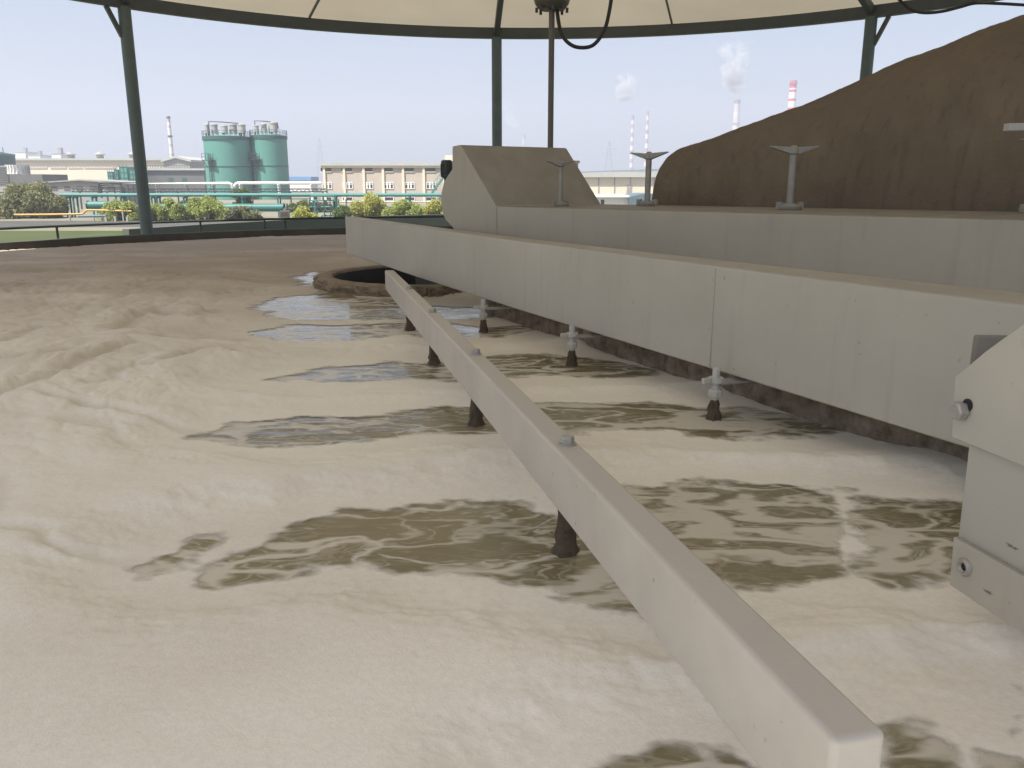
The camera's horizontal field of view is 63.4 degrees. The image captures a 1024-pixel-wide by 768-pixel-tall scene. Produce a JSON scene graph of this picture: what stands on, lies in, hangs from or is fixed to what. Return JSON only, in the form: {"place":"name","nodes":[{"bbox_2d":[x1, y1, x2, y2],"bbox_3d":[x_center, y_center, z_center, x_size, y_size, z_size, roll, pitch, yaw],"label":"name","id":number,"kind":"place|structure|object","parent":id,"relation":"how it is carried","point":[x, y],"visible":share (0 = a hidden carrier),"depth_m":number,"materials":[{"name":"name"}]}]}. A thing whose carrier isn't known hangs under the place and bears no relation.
{"place":"outdoors","nodes":[
{"label":"outdoors","id":0,"kind":"place"},
{"bbox_2d":[0,166,30,197],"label":"grey louvre tower","id":1,"kind":"structure","parent":0,"point":[4,178],"depth_m":137.86,"materials":[{"name":"grey metal"}]},
{"bbox_2d":[14,148,37,157],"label":"block","id":2,"kind":"structure","parent":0,"point":[24,153],"depth_m":501.78,"materials":[{"name":"white paint"}]},
{"bbox_2d":[4,165,67,185],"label":"cooling tower","id":3,"kind":"structure","parent":0,"point":[18,173],"depth_m":137.21,"materials":[{"name":"white paint"}]},
{"bbox_2d":[27,151,51,157],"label":"block","id":4,"kind":"structure","parent":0,"point":[39,155],"depth_m":503.02,"materials":[{"name":"white paint"}]},
{"bbox_2d":[0,231,122,241],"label":"lawn","id":5,"kind":"structure","parent":0,"point":[7,236],"depth_m":48.70,"materials":[{"name":"green plant"}]},
{"bbox_2d":[122,214,450,234],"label":"basin wall","id":6,"kind":"structure","parent":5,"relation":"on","point":[295,224],"depth_m":29.30,"materials":[{"name":"grey concrete"}]},
{"bbox_2d":[51,148,74,157],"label":"block","id":7,"kind":"structure","parent":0,"point":[60,154],"depth_m":405.79,"materials":[{"name":"white paint"}]},
{"bbox_2d":[39,179,137,204],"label":"shed","id":8,"kind":"structure","parent":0,"point":[61,186],"depth_m":109.02,"materials":[{"name":"metal"}]},
{"bbox_2d":[64,186,69,190],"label":"door","id":9,"kind":"structure","parent":8,"relation":"in","point":[66,188],"depth_m":108.95,"materials":[{"name":"grey metal"}]},
{"bbox_2d":[15,151,164,179],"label":"white warehouse","id":10,"kind":"structure","parent":0,"point":[71,166],"depth_m":222.43,"materials":[{"name":"beige metal"}]},
{"bbox_2d":[98,181,135,202],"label":"pipe bridge","id":11,"kind":"structure","parent":0,"point":[101,186],"depth_m":89.43,"materials":[{"name":"metal"}]},
{"bbox_2d":[0,221,249,226],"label":"road","id":12,"kind":"structure","parent":0,"point":[18,223],"depth_m":61.63,"materials":[{"name":"grey asphalt"}]},
{"bbox_2d":[78,215,128,220],"bbox_3d":[-31.946,-12.972,64.770,3.907,0.526,0.200,0,14,0],"label":"service pipe","id":13,"kind":"object","parent":12,"relation":"on","point":[104,216],"visible":1,"depth_m":64.66,"materials":[{"name":"metal"}]},
{"bbox_2d":[308,195,346,216],"bbox_3d":[-13.415,-12.751,60.653,2.962,2.046,0.215,0,14,0],"label":"valve manifold","id":14,"kind":"object","parent":12,"relation":"on","point":[332,208],"visible":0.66,"depth_m":60.49,"materials":[{"name":"teal paint"}]},
{"bbox_2d":[147,165,206,192],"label":"dark shed","id":15,"kind":"structure","parent":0,"point":[170,175],"depth_m":179.51,"materials":[{"name":"metal"}]},
{"bbox_2d":[161,156,204,167],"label":"gabled hall","id":16,"kind":"structure","parent":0,"point":[178,160],"depth_m":220.44,"materials":[{"name":"white metal"}]},
{"bbox_2d":[0,185,426,230],"bbox_3d":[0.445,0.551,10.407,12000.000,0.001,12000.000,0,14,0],"label":"ground","id":17,"kind":"structure","parent":0,"point":[263,214],"depth_m":74.24,"materials":[{"name":"green plant"}]},
{"bbox_2d":[0,147,15,165],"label":"teal tank","id":18,"kind":"object","parent":17,"relation":"on","point":[7,159],"visible":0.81,"depth_m":158.15,"materials":[{"name":"metal"}]},
{"bbox_2d":[0,180,69,218],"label":"shrub","id":19,"kind":"object","parent":17,"relation":"on","point":[28,198],"visible":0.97,"depth_m":69.61,"materials":[{"name":"green plant"}]},
{"bbox_2d":[14,209,131,220],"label":"yellow pipe","id":20,"kind":"object","parent":17,"relation":"on","point":[85,211],"visible":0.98,"depth_m":65.62,"materials":[{"name":"metal"}]},
{"bbox_2d":[85,201,109,208],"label":"pipe","id":21,"kind":"object","parent":17,"relation":"on","point":[94,204],"visible":0.3,"depth_m":68.17,"materials":[{"name":"teal metal"}]},
{"bbox_2d":[97,199,139,220],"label":"shrub","id":22,"kind":"object","parent":17,"relation":"on","point":[114,204],"visible":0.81,"depth_m":65.76,"materials":[{"name":"green plant"}]},
{"bbox_2d":[107,164,134,180],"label":"netted scaffold","id":23,"kind":"object","parent":17,"relation":"on","point":[126,173],"visible":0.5,"depth_m":172.57,"materials":[{"name":"teal paint"}]},
{"bbox_2d":[166,116,173,156],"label":"chimney","id":24,"kind":"object","parent":17,"relation":"on","point":[171,150],"visible":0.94,"depth_m":306.71,"materials":[{"name":"concrete"}]},
{"bbox_2d":[151,197,190,220],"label":"shrub","id":25,"kind":"object","parent":17,"relation":"on","point":[172,210],"visible":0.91,"depth_m":65.50,"materials":[{"name":"green plant"}]},
{"bbox_2d":[161,198,190,203],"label":"shrub","id":26,"kind":"object","parent":17,"relation":"on","point":[180,202],"visible":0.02,"depth_m":86.12,"materials":[{"name":"green plant"}]},
{"bbox_2d":[122,182,233,202],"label":"pipe run","id":27,"kind":"object","parent":17,"relation":"on","point":[212,184],"visible":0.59,"depth_m":97.10,"materials":[{"name":"white paint"}]},
{"bbox_2d":[71,188,326,208],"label":"pipe truss","id":28,"kind":"object","parent":17,"relation":"on","point":[209,189],"visible":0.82,"depth_m":93.40,"materials":[{"name":"metal"}]},
{"bbox_2d":[185,195,227,219],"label":"shrub","id":29,"kind":"object","parent":17,"relation":"on","point":[208,207],"visible":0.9,"depth_m":66.38,"materials":[{"name":"green plant"}]},
{"bbox_2d":[159,203,288,211],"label":"pipe","id":30,"kind":"object","parent":17,"relation":"on","point":[269,207],"visible":0.34,"depth_m":70.15,"materials":[{"name":"teal metal"}]},
{"bbox_2d":[0,226,452,249],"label":"flotation tank","id":31,"kind":"object","parent":17,"relation":"on","point":[47,243],"visible":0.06,"depth_m":16.79,"materials":[{"name":"concrete"}]},
{"bbox_2d":[0,216,444,238],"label":"guard rail","id":32,"kind":"object","parent":31,"relation":"on","point":[127,223],"visible":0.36,"depth_m":18.38,"materials":[{"name":"metal"}]},
{"bbox_2d":[280,208,289,217],"bbox_3d":[-5.322,-4.019,19.407,0.220,0.237,0.122,0,14,0],"label":"junction box","id":33,"kind":"object","parent":32,"relation":"attached to","point":[284,214],"visible":1,"depth_m":19.36,"materials":[{"name":"white paint"}]},
{"bbox_2d":[130,271,1023,767],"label":"water","id":34,"kind":"structure","parent":31,"relation":"in","point":[758,537],"depth_m":2.99,"materials":[{"name":"brown liquid"}]},
{"bbox_2d":[313,265,462,296],"bbox_3d":[-1.030,-0.939,10.229,2.830,0.879,2.824,0,14,0],"label":"well ring","id":35,"kind":"object","parent":34,"relation":"in","point":[369,280],"visible":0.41,"depth_m":9.39,"materials":[{"name":"concrete"}]},
{"bbox_2d":[0,234,1023,767],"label":"foam","id":36,"kind":"object","parent":34,"relation":"on","point":[126,370],"visible":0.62,"depth_m":2.53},
{"bbox_2d":[345,216,1023,460],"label":"distribution header","id":37,"kind":"object","parent":34,"relation":"in","point":[887,360],"visible":0.84,"depth_m":4.26,"materials":[{"name":"paint"}]},
{"bbox_2d":[385,270,883,767],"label":"skimmer bar","id":38,"kind":"object","parent":37,"relation":"attached to","point":[773,697],"visible":0.94,"depth_m":1.82,"materials":[{"name":"metal"}]},
{"bbox_2d":[948,324,1023,633],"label":"support bracket","id":39,"kind":"object","parent":37,"relation":"attached to","point":[986,410],"visible":1,"depth_m":2.14,"materials":[{"name":"metal"}]},
{"bbox_2d":[497,204,1023,292],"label":"scoop trough","id":40,"kind":"object","parent":34,"relation":"on","point":[980,249],"visible":0.44,"depth_m":5.77,"materials":[{"name":"metal"}]},
{"bbox_2d":[440,145,599,234],"bbox_3d":[0.102,-1.815,8.323,1.676,1.090,1.319,-4,14,-16],"label":"drive hood","id":41,"kind":"object","parent":40,"relation":"attached to","point":[481,184],"visible":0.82,"depth_m":7.89,"materials":[{"name":"metal"}]},
{"bbox_2d":[546,160,574,205],"bbox_3d":[0.443,-1.825,7.534,0.304,0.408,0.149,-21,25,-56],"label":"flow valve","id":42,"kind":"object","parent":40,"relation":"on","point":[560,164],"visible":0.95,"depth_m":7.51,"materials":[{"name":"metal"}]},
{"bbox_2d":[630,151,668,205],"bbox_3d":[1.255,-1.891,7.638,0.362,0.486,0.177,24,27,59],"label":"flow valve","id":43,"kind":"object","parent":40,"relation":"on","point":[648,157],"visible":0.99,"depth_m":7.61,"materials":[{"name":"metal"}]},
{"bbox_2d":[769,145,818,209],"bbox_3d":[2.213,-1.631,6.552,0.369,0.496,0.181,5,15,19],"label":"flow valve","id":44,"kind":"object","parent":40,"relation":"on","point":[793,151],"visible":0.98,"depth_m":6.52,"materials":[{"name":"metal"}]},
{"bbox_2d":[652,15,1023,211],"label":"scoop cover","id":45,"kind":"object","parent":40,"relation":"on","point":[924,131],"visible":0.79,"depth_m":6.88,"materials":[{"name":"brown metal"}]},
{"bbox_2d":[1003,123,1023,130],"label":"rail arm","id":46,"kind":"object","parent":40,"relation":"on","point":[1013,126],"visible":1,"depth_m":4.71},
{"bbox_2d":[1018,139,1023,212],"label":"flow valve","id":47,"kind":"object","parent":40,"relation":"on","point":[1021,209],"visible":1,"depth_m":5.88,"materials":[{"name":"metal"}]},
{"bbox_2d":[201,121,254,199],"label":"storage silo","id":48,"kind":"object","parent":17,"relation":"on","point":[226,158],"visible":0.97,"depth_m":141.82,"materials":[{"name":"paint"}]},
{"bbox_2d":[229,188,252,203],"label":"shrub","id":49,"kind":"object","parent":17,"relation":"on","point":[243,190],"visible":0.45,"depth_m":81.76,"materials":[{"name":"green plant"}]},
{"bbox_2d":[222,205,263,218],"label":"shrub","id":50,"kind":"object","parent":17,"relation":"on","point":[240,212],"visible":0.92,"depth_m":65.22,"materials":[{"name":"green plant"}]},
{"bbox_2d":[59,193,441,216],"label":"pipe run","id":51,"kind":"object","parent":17,"relation":"on","point":[155,196],"visible":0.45,"depth_m":72.04,"materials":[{"name":"teal paint"},{"name":"yellow paint"},{"name":"galvanised steel"}]},
{"bbox_2d":[248,121,289,199],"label":"storage silo","id":52,"kind":"object","parent":17,"relation":"on","point":[269,154],"visible":0.94,"depth_m":144.37,"materials":[{"name":"paint"}]},
{"bbox_2d":[233,182,321,203],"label":"pipe run","id":53,"kind":"object","parent":17,"relation":"on","point":[279,184],"visible":0.73,"depth_m":98.01,"materials":[{"name":"white paint"}]},
{"bbox_2d":[290,205,318,217],"bbox_3d":[-12.383,-9.724,49.074,2.131,1.763,1.825,0,14,0],"label":"shrub","id":54,"kind":"object","parent":17,"relation":"on","point":[302,211],"visible":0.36,"depth_m":48.49,"materials":[{"name":"yellow plant"}]},
{"bbox_2d":[288,199,331,212],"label":"shrub","id":55,"kind":"object","parent":17,"relation":"on","point":[294,205],"visible":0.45,"depth_m":83.72,"materials":[{"name":"green plant"}]},
{"bbox_2d":[332,205,352,216],"bbox_3d":[-11.629,-11.530,56.898,1.462,1.575,1.478,0,14,0],"label":"shrub","id":56,"kind":"object","parent":17,"relation":"on","point":[342,211],"visible":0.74,"depth_m":56.45,"materials":[{"name":"green plant"}]},
{"bbox_2d":[349,192,387,216],"bbox_3d":[-11.167,-13.831,64.579,2.948,2.436,2.672,0,14,0],"label":"shrub","id":57,"kind":"object","parent":17,"relation":"on","point":[372,204],"visible":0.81,"depth_m":63.93,"materials":[{"name":"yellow plant"}]},
{"bbox_2d":[381,199,423,215],"bbox_3d":[-8.216,-13.105,62.753,3.339,1.889,2.719,0,14,0],"label":"shrub","id":58,"kind":"object","parent":17,"relation":"on","point":[403,207],"visible":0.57,"depth_m":62.12,"materials":[{"name":"green plant"}]},
{"bbox_2d":[423,198,442,214],"bbox_3d":[-5.317,-12.900,61.796,2.904,1.938,2.392,0,14,0],"label":"shrub","id":59,"kind":"object","parent":17,"relation":"on","point":[434,206],"visible":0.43,"depth_m":60.94,"materials":[{"name":"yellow plant"}]},
{"bbox_2d":[522,134,525,146],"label":"chimney","id":60,"kind":"object","parent":17,"relation":"on","point":[523,140],"visible":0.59,"depth_m":1438.86,"materials":[{"name":"metal"}]},
{"bbox_2d":[71,0,1001,233],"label":"canopy","id":61,"kind":"object","parent":17,"relation":"on","point":[496,21],"visible":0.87,"depth_m":17.85,"materials":[{"name":"grey metal"}]},
{"bbox_2d":[534,0,569,147],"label":"slip ring","id":62,"kind":"object","parent":61,"relation":"hanging from","point":[550,6],"visible":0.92,"depth_m":9.33,"materials":[{"name":"paint"}]},
{"bbox_2d":[555,0,612,49],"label":"power cable","id":63,"kind":"object","parent":62,"relation":"hanging from","point":[574,46],"visible":0.95,"depth_m":9.27,"materials":[{"name":"black rubber"}]},
{"bbox_2d":[898,0,1023,14],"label":"power cable","id":64,"kind":"object","parent":61,"relation":"hanging from","point":[904,4],"visible":0.99,"depth_m":15.36,"materials":[{"name":"black rubber"}]},
{"bbox_2d":[601,143,617,170],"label":"pylon","id":65,"kind":"object","parent":17,"relation":"on","point":[610,148],"visible":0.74,"depth_m":770.64,"materials":[{"name":"metal"}]},
{"bbox_2d":[629,115,633,169],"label":"chimney","id":66,"kind":"object","parent":17,"relation":"on","point":[631,145],"visible":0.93,"depth_m":1056.17,"materials":[{"name":"concrete"}]},
{"bbox_2d":[644,111,648,168],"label":"chimney","id":67,"kind":"object","parent":17,"relation":"on","point":[646,131],"visible":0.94,"depth_m":1005.75,"materials":[{"name":"concrete"}]},
{"bbox_2d":[732,99,740,129],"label":"chimney","id":68,"kind":"object","parent":17,"relation":"on","point":[736,116],"visible":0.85,"depth_m":855.99,"materials":[{"name":"concrete"}]},
{"bbox_2d":[788,80,797,109],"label":"chimney","id":69,"kind":"object","parent":17,"relation":"on","point":[792,94],"visible":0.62,"depth_m":586.33,"materials":[{"name":"concrete"}]},
{"bbox_2d":[289,177,318,190],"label":"blue roofed shed","id":70,"kind":"structure","parent":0,"point":[303,179],"depth_m":252.84,"materials":[{"name":"white paint"}]},
{"bbox_2d":[319,155,451,200],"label":"brick building","id":71,"kind":"structure","parent":0,"point":[383,177],"depth_m":120.35,"materials":[{"name":"brick"}]},
{"bbox_2d":[321,168,330,171],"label":"window","id":72,"kind":"structure","parent":71,"relation":"in","point":[326,169],"depth_m":120.04,"materials":[{"name":"glass"}]},
{"bbox_2d":[322,182,331,188],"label":"window","id":73,"kind":"structure","parent":71,"relation":"in","point":[328,184],"depth_m":120.54,"materials":[{"name":"white glass"}]},
{"bbox_2d":[341,168,351,171],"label":"window","id":74,"kind":"structure","parent":71,"relation":"in","point":[346,169],"depth_m":120.04,"materials":[{"name":"glass"}]},
{"bbox_2d":[342,197,352,200],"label":"window","id":75,"kind":"structure","parent":71,"relation":"in","point":[348,198],"depth_m":121.01,"materials":[{"name":"white glass"}]},
{"bbox_2d":[346,182,352,188],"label":"window","id":76,"kind":"structure","parent":71,"relation":"in","point":[349,185],"depth_m":120.54,"materials":[{"name":"white glass"}]},
{"bbox_2d":[365,182,372,188],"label":"window","id":77,"kind":"structure","parent":71,"relation":"in","point":[368,185],"depth_m":120.54,"materials":[{"name":"white glass"}]},
{"bbox_2d":[384,168,392,171],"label":"window","id":78,"kind":"structure","parent":71,"relation":"in","point":[385,169],"depth_m":120.04,"materials":[{"name":"glass"}]},
{"bbox_2d":[384,182,393,188],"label":"window","id":79,"kind":"structure","parent":71,"relation":"in","point":[388,185],"depth_m":120.54,"materials":[{"name":"white glass"}]},
{"bbox_2d":[385,197,393,200],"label":"window","id":80,"kind":"structure","parent":71,"relation":"in","point":[386,198],"depth_m":121.01,"materials":[{"name":"white glass"}]},
{"bbox_2d":[404,168,413,171],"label":"window","id":81,"kind":"structure","parent":71,"relation":"in","point":[405,169],"depth_m":120.04,"materials":[{"name":"glass"}]},
{"bbox_2d":[405,182,414,188],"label":"window","id":82,"kind":"structure","parent":71,"relation":"in","point":[408,185],"depth_m":120.54,"materials":[{"name":"white glass"}]},
{"bbox_2d":[425,168,434,171],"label":"window","id":83,"kind":"structure","parent":71,"relation":"in","point":[426,169],"depth_m":120.04,"materials":[{"name":"glass"}]},
{"bbox_2d":[426,182,435,188],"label":"window","id":84,"kind":"structure","parent":71,"relation":"in","point":[428,184],"depth_m":120.54,"materials":[{"name":"white glass"}]},
{"bbox_2d":[0,0,1023,181],"label":"sky","id":85,"kind":"structure","parent":0,"point":[367,98],"materials":[{"name":"blue"}]},
{"bbox_2d":[582,172,657,194],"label":"cream warehouse","id":86,"kind":"structure","parent":0,"point":[622,183],"depth_m":160.30,"materials":[{"name":"beige metal"}]},
{"bbox_2d":[581,169,658,172],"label":"conveyor gallery","id":87,"kind":"object","parent":86,"relation":"attached to","point":[643,170],"visible":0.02,"depth_m":579.29,"materials":[{"name":"metal"}]},
{"bbox_2d":[627,185,631,192],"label":"door","id":88,"kind":"structure","parent":86,"relation":"in","point":[628,186],"depth_m":160.56,"materials":[{"name":"grey metal"}]},
{"bbox_2d":[595,193,651,204],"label":"barrel roofed shed","id":89,"kind":"structure","parent":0,"point":[626,199],"depth_m":85.89,"materials":[{"name":"white paint"}]}
]}

